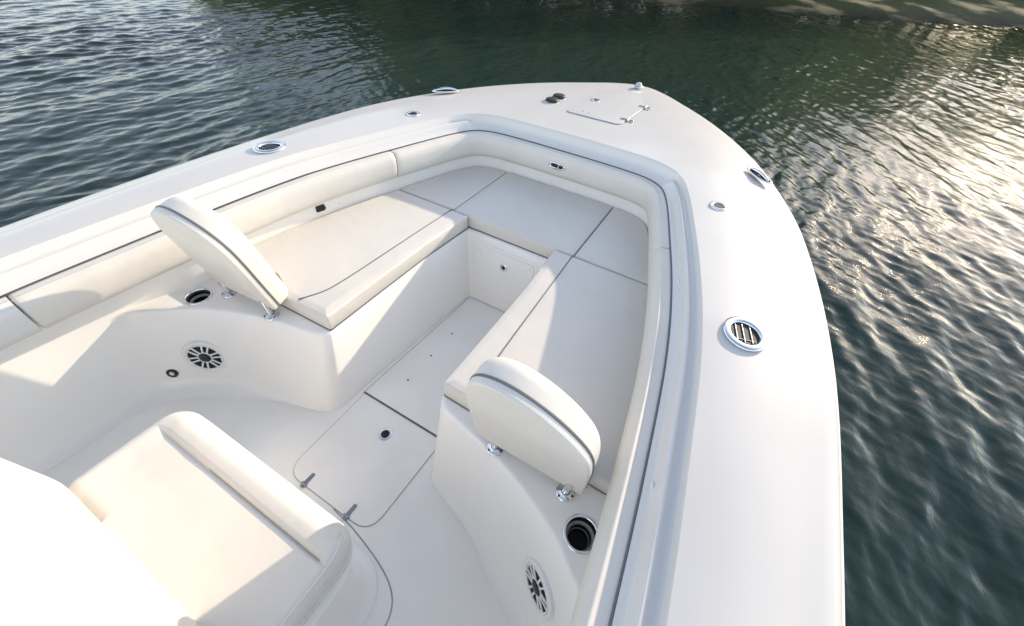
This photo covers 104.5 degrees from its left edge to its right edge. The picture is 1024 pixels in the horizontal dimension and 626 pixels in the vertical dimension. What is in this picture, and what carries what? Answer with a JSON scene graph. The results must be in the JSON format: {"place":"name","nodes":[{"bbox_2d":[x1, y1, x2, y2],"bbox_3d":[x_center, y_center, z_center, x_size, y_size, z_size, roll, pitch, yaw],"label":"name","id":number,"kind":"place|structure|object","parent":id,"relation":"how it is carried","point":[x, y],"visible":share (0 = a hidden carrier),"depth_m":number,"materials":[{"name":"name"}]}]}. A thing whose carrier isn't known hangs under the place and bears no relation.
{"place":"outdoors","nodes":[
{"label":"outdoors","id":0,"kind":"place"},
{"bbox_2d":[0,0,1023,625],"bbox_3d":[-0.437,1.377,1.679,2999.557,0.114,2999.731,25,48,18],"label":"water","id":1,"kind":"structure","parent":0,"point":[884,154],"depth_m":5.74,"materials":[{"name":"teal liquid"}]},
{"bbox_2d":[0,82,844,625],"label":"boat","id":2,"kind":"object","parent":1,"relation":"on","point":[122,320],"visible":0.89,"depth_m":1.65,"materials":[{"name":"white plastic"}]},
{"bbox_2d":[0,411,376,625],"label":"console seat","id":3,"kind":"object","parent":2,"relation":"on","point":[185,518],"visible":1,"depth_m":1.04,"materials":[{"name":"white leather"}]},
{"bbox_2d":[150,196,287,320],"bbox_3d":[-1.134,-0.218,1.569,0.408,0.564,0.236,25,48,18],"label":"backrest","id":4,"kind":"object","parent":2,"relation":"on","point":[223,252],"visible":1,"depth_m":1.42,"materials":[{"name":"white leather"}]},
{"bbox_2d":[254,190,467,330],"bbox_3d":[-0.820,-0.373,2.092,0.721,0.094,1.032,25,48,18],"label":"seat cushion","id":5,"kind":"object","parent":2,"relation":"on","point":[334,270],"visible":0.8,"depth_m":1.98,"materials":[{"name":"white leather"}]},
{"bbox_2d":[400,166,505,210],"bbox_3d":[-0.369,-0.840,2.611,0.411,0.084,0.619,25,48,18],"label":"seat cushion","id":6,"kind":"object","parent":2,"relation":"on","point":[454,190],"visible":0.82,"depth_m":2.51,"materials":[{"name":"white leather"}]},
{"bbox_2d":[466,357,599,502],"bbox_3d":[0.067,0.334,1.156,0.404,0.529,0.205,25,48,18],"label":"backrest","id":7,"kind":"object","parent":2,"relation":"on","point":[532,418],"visible":1,"depth_m":1.00,"materials":[{"name":"white leather"}]},
{"bbox_2d":[454,172,611,258],"bbox_3d":[0.143,-0.609,2.424,0.771,0.090,0.627,25,48,18],"label":"filler cushion","id":8,"kind":"object","parent":2,"relation":"on","point":[538,218],"visible":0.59,"depth_m":2.32,"materials":[{"name":"white leather"}]},
{"bbox_2d":[444,250,647,494],"bbox_3d":[0.275,0.128,1.694,0.721,0.094,1.032,25,48,18],"label":"seat cushion","id":9,"kind":"object","parent":2,"relation":"on","point":[572,327],"visible":0.52,"depth_m":1.64,"materials":[{"name":"white leather"}]},
{"bbox_2d":[574,208,647,285],"bbox_3d":[0.653,-0.373,2.240,0.411,0.084,0.619,25,48,18],"label":"seat cushion","id":10,"kind":"object","parent":2,"relation":"on","point":[617,242],"visible":0.75,"depth_m":2.15,"materials":[{"name":"white leather"}]},
{"bbox_2d":[605,0,1023,27],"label":"bank terrain","id":11,"kind":"structure","parent":0,"point":[991,13],"depth_m":19.96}
]}

